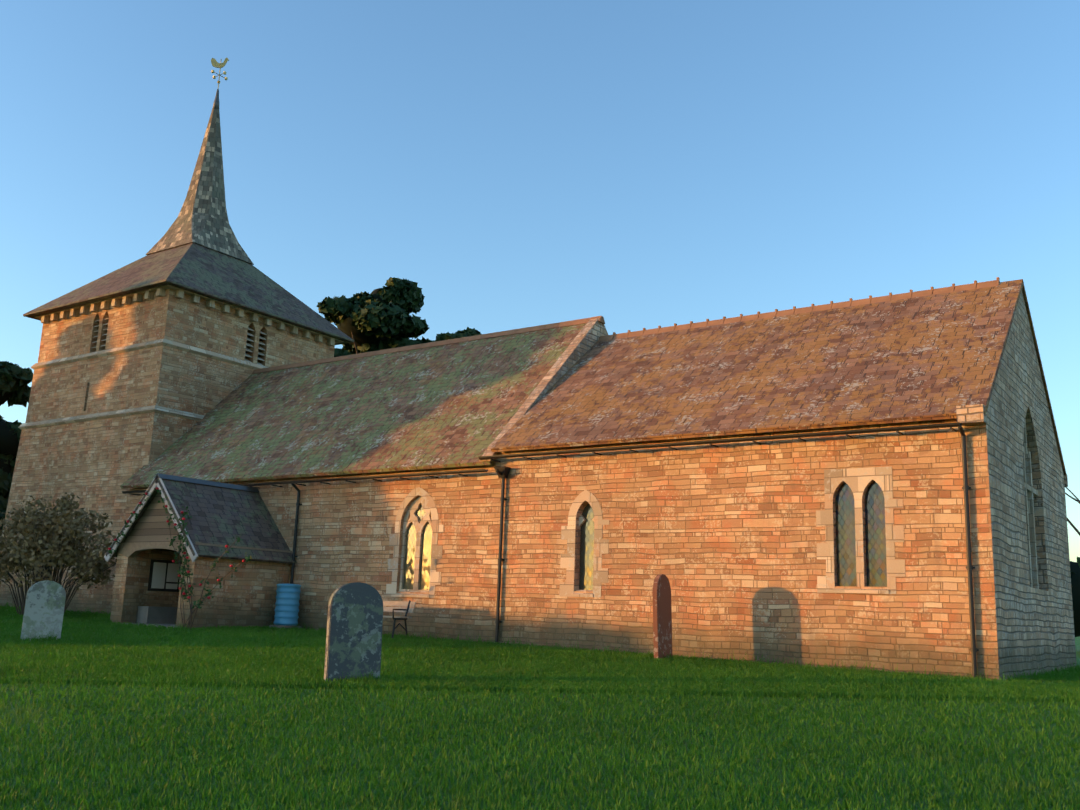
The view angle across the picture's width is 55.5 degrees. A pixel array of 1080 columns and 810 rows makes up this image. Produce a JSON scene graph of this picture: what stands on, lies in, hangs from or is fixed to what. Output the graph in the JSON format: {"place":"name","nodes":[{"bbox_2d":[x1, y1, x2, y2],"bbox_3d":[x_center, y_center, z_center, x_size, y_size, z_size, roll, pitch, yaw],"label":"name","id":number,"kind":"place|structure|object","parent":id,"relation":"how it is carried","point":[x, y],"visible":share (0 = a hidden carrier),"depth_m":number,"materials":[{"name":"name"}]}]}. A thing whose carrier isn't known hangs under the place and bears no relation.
{"place":"outdoors","nodes":[
{"label":"outdoors","id":0,"kind":"place"},
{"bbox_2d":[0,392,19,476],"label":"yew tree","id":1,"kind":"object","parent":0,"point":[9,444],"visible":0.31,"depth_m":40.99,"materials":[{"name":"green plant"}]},
{"bbox_2d":[124,492,182,542],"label":"porch gable boards","id":2,"kind":"object","parent":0,"point":[150,526],"visible":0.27,"depth_m":25.55,"materials":[{"name":"brown wood"}]},
{"bbox_2d":[105,476,295,563],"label":"porch roof","id":3,"kind":"structure","parent":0,"point":[222,516],"depth_m":25.89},
{"bbox_2d":[154,473,259,492],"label":"porch ridge tiles","id":4,"kind":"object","parent":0,"point":[200,481],"depth_m":26.54,"materials":[{"name":"grey tile"}]},
{"bbox_2d":[316,277,435,356],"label":"yew tree","id":5,"kind":"object","parent":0,"point":[369,315],"depth_m":49.36,"materials":[{"name":"green plant"}]},
{"bbox_2d":[337,288,399,346],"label":"yew tree shade","id":6,"kind":"object","parent":5,"relation":"attached to","point":[346,327],"depth_m":49.47,"materials":[{"name":"green plant"}]},
{"bbox_2d":[0,602,1079,809],"bbox_3d":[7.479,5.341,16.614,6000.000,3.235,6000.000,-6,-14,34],"label":"ground","id":7,"kind":"structure","parent":0,"point":[840,799],"depth_m":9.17,"materials":[{"name":"green plant"}]},
{"bbox_2d":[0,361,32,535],"bbox_3d":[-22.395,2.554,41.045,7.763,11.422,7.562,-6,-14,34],"label":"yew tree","id":8,"kind":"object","parent":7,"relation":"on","point":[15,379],"depth_m":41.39,"materials":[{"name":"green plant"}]},
{"bbox_2d":[21,580,65,640],"bbox_3d":[-9.741,4.181,20.143,0.700,1.462,0.205,9,-13,-29],"label":"gravestone","id":9,"kind":"object","parent":7,"relation":"on","point":[44,607],"visible":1,"depth_m":20.11,"materials":[{"name":"grey stone"}]},
{"bbox_2d":[0,493,116,614],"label":"shrub by porch","id":10,"kind":"object","parent":7,"relation":"on","point":[10,563],"depth_m":27.72,"materials":[{"name":"green plant"}]},
{"bbox_2d":[125,606,179,627],"bbox_3d":[-8.659,5.498,26.089,2.500,0.660,3.150,-6,-14,34],"label":"bench","id":11,"kind":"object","parent":7,"relation":"on","point":[164,616],"depth_m":25.90,"materials":[{"name":"grey stone"}]},
{"bbox_2d":[110,553,209,627],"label":"porch piers","id":12,"kind":"structure","parent":7,"relation":"on","point":[126,590],"depth_m":25.65,"materials":[{"name":"beige stone"}]},
{"bbox_2d":[0,289,334,613],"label":"tower walls","id":13,"kind":"structure","parent":7,"relation":"on","point":[93,465],"depth_m":34.11,"materials":[{"name":"beige stone"}]},
{"bbox_2d":[92,318,266,365],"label":"louvres","id":14,"kind":"object","parent":13,"relation":"on","point":[259,347],"visible":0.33,"depth_m":35.90,"materials":[{"name":"brown wood"}]},
{"bbox_2d":[18,285,343,429],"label":"string courses","id":15,"kind":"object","parent":13,"relation":"attached to","point":[137,298],"depth_m":34.58,"materials":[{"name":"beige stone"}]},
{"bbox_2d":[23,243,353,344],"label":"tower roof","id":16,"kind":"structure","parent":13,"relation":"on","point":[206,272],"depth_m":36.26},
{"bbox_2d":[146,109,253,264],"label":"spire","id":17,"kind":"structure","parent":16,"relation":"on","point":[202,219],"depth_m":38.55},
{"bbox_2d":[212,89,219,109],"bbox_3d":[-12.598,-11.901,40.049,0.280,0.900,0.266,-6,-14,34],"label":"spire cap","id":18,"kind":"object","parent":17,"relation":"on","point":[216,103],"visible":0.88,"depth_m":39.94,"materials":[{"name":"grey metal"}]},
{"bbox_2d":[211,58,228,88],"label":"weather vane","id":19,"kind":"object","parent":17,"relation":"on","point":[216,64],"visible":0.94,"depth_m":40.33,"materials":[{"name":"gold metal"}]},
{"bbox_2d":[107,487,251,627],"bbox_3d":[-8.727,3.591,24.534,5.332,3.429,0.721,-6,-14,34],"label":"rose","id":20,"kind":"object","parent":7,"relation":"on","point":[182,523],"depth_m":24.15,"materials":[{"name":"green plant"}]},
{"bbox_2d":[137,549,289,627],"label":"porch walls","id":21,"kind":"structure","parent":7,"relation":"on","point":[245,595],"depth_m":25.64,"materials":[{"name":"beige stone"}]},
{"bbox_2d":[104,478,197,561],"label":"barge boards","id":22,"kind":"object","parent":21,"relation":"attached to","point":[133,519],"visible":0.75,"depth_m":25.34,"materials":[{"name":"paint"}]},
{"bbox_2d":[148,559,181,591],"bbox_3d":[-9.639,4.475,26.854,0.040,0.800,1.300,-6,-14,34],"label":"notice board","id":23,"kind":"object","parent":21,"relation":"attached to","point":[151,574],"visible":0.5,"depth_m":26.64,"materials":[{"name":"brown wood"}]},
{"bbox_2d":[151,562,181,588],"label":"notices","id":24,"kind":"object","parent":23,"relation":"attached to","point":[158,575],"visible":0.75,"depth_m":26.66,"materials":[{"name":"beige paper"}]},
{"bbox_2d":[118,542,291,557],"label":"porch timber beam","id":25,"kind":"structure","parent":21,"relation":"on","point":[131,550],"depth_m":25.57,"materials":[{"name":"wood"}]},
{"bbox_2d":[269,625,301,628],"bbox_3d":[-6.369,5.590,25.695,0.560,0.150,0.560,-6,-14,34],"label":"butt stand","id":26,"kind":"object","parent":7,"relation":"on","point":[280,626],"visible":0.29,"depth_m":25.47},
{"bbox_2d":[274,584,300,625],"bbox_3d":[-6.349,5.012,25.812,0.610,1.030,0.610,-6,-14,34],"label":"water butt","id":27,"kind":"object","parent":26,"relation":"on","point":[287,603],"visible":1,"depth_m":25.59,"materials":[{"name":"blue plastic"}]},
{"bbox_2d":[124,459,496,641],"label":"nave walls","id":28,"kind":"structure","parent":7,"relation":"on","point":[345,529],"depth_m":25.00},
{"bbox_2d":[120,323,585,488],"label":"nave roof","id":29,"kind":"structure","parent":28,"relation":"on","point":[452,405],"depth_m":28.58,"materials":[{"name":"brown tile"}]},
{"bbox_2d":[399,496,432,590],"bbox_3d":[-2.881,3.309,24.530,1.016,2.287,0.100,-6,-14,34],"label":"window tracery","id":30,"kind":"object","parent":28,"relation":"in","point":[411,515],"visible":0.75,"depth_m":24.57,"materials":[{"name":"beige stone"}]},
{"bbox_2d":[403,505,431,589],"bbox_3d":[-2.875,3.310,24.538,1.000,2.290,0.001,-6,-14,34],"label":"window glass","id":31,"kind":"object","parent":30,"relation":"in","point":[410,557],"depth_m":24.50,"materials":[{"name":"glass"}]},
{"bbox_2d":[487,322,606,454],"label":"nave gable top","id":32,"kind":"structure","parent":28,"relation":"on","point":[596,332],"depth_m":27.04,"materials":[{"name":"brown stone"}]},
{"bbox_2d":[324,582,382,680],"bbox_3d":[-2.597,3.319,14.355,0.800,1.661,0.167,9,-14,-32],"label":"gravestone","id":33,"kind":"object","parent":7,"relation":"on","point":[354,629],"visible":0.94,"depth_m":14.33,"materials":[{"name":"stone"}]},
{"bbox_2d":[324,600,415,637],"bbox_3d":[-3.870,4.796,23.038,2.330,0.872,0.558,-6,-14,34],"label":"bench","id":34,"kind":"object","parent":7,"relation":"on","point":[395,603],"depth_m":22.70,"materials":[{"name":"brown wood"}]},
{"bbox_2d":[435,327,480,341],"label":"yew tree","id":35,"kind":"object","parent":7,"relation":"on","point":[468,331],"depth_m":48.54,"materials":[{"name":"green plant"}]},
{"bbox_2d":[652,574,672,657],"bbox_3d":[2.244,4.009,18.790,0.162,1.800,0.720,-4,-13,27],"label":"gravestone","id":36,"kind":"object","parent":7,"relation":"on","point":[662,623],"visible":0.92,"depth_m":18.69,"materials":[{"name":"grey stone"}]},
{"bbox_2d":[490,291,1076,679],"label":"chancel walls","id":37,"kind":"structure","parent":7,"relation":"on","point":[725,538],"depth_m":19.69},
{"bbox_2d":[122,422,978,676],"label":"gutters and downpipes","id":38,"kind":"object","parent":37,"relation":"attached to","point":[503,472],"visible":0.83,"depth_m":20.88,"materials":[{"name":"black metal"}]},
{"bbox_2d":[579,503,593,589],"bbox_3d":[1.056,3.008,21.905,0.600,1.910,0.001,-6,-14,34],"label":"lancet window glass","id":39,"kind":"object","parent":37,"relation":"in","point":[586,555],"depth_m":21.92,"materials":[{"name":"glass"}]},
{"bbox_2d":[252,277,999,373],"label":"ridge tiles","id":40,"kind":"object","parent":37,"relation":"on","point":[849,303],"visible":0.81,"depth_m":26.49,"materials":[{"name":"brown tile"}]},
{"bbox_2d":[386,466,905,597],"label":"window surrounds","id":41,"kind":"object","parent":37,"relation":"attached to","point":[857,480],"depth_m":18.95,"materials":[{"name":"beige stone"}]},
{"bbox_2d":[479,316,1067,486],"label":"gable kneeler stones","id":42,"kind":"object","parent":37,"relation":"on","point":[970,415],"visible":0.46,"depth_m":24.94,"materials":[{"name":"grey stone"}]},
{"bbox_2d":[490,279,1067,481],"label":"chancel roof","id":43,"kind":"structure","parent":37,"relation":"on","point":[933,357],"depth_m":21.79,"materials":[{"name":"brown tile"}]},
{"bbox_2d":[835,481,886,586],"bbox_3d":[5.833,2.329,18.627,1.000,1.910,0.001,-6,-14,34],"label":"stained glass window","id":44,"kind":"structure","parent":37,"relation":"in","point":[876,566],"depth_m":18.62,"materials":[{"name":"glass"}]},
{"bbox_2d":[1023,420,1038,588],"bbox_3d":[9.976,1.922,21.052,0.120,3.650,2.100,-6,-14,34],"label":"tracery window","id":45,"kind":"structure","parent":37,"relation":"attached to","point":[1030,491],"depth_m":21.11,"materials":[{"name":"stone"}]},
{"bbox_2d":[1065,487,1079,534],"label":"bare tree","id":46,"kind":"object","parent":7,"relation":"on","point":[1069,521],"depth_m":44.01,"materials":[{"name":"brown plant"}]},
{"bbox_2d":[1070,561,1079,636],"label":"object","id":47,"kind":"object","parent":7,"relation":"on","point":[1075,578],"depth_m":84.99,"materials":[{"name":"black"}]},
{"bbox_2d":[1070,557,1079,611],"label":"treeline leaves","id":48,"kind":"object","parent":47,"relation":"on","point":[1078,560],"depth_m":88.02,"materials":[{"name":"green plant"}]},
{"bbox_2d":[0,0,1079,561],"label":"sky","id":49,"kind":"structure","parent":0,"point":[636,165],"materials":[{"name":"blue"}]}
]}

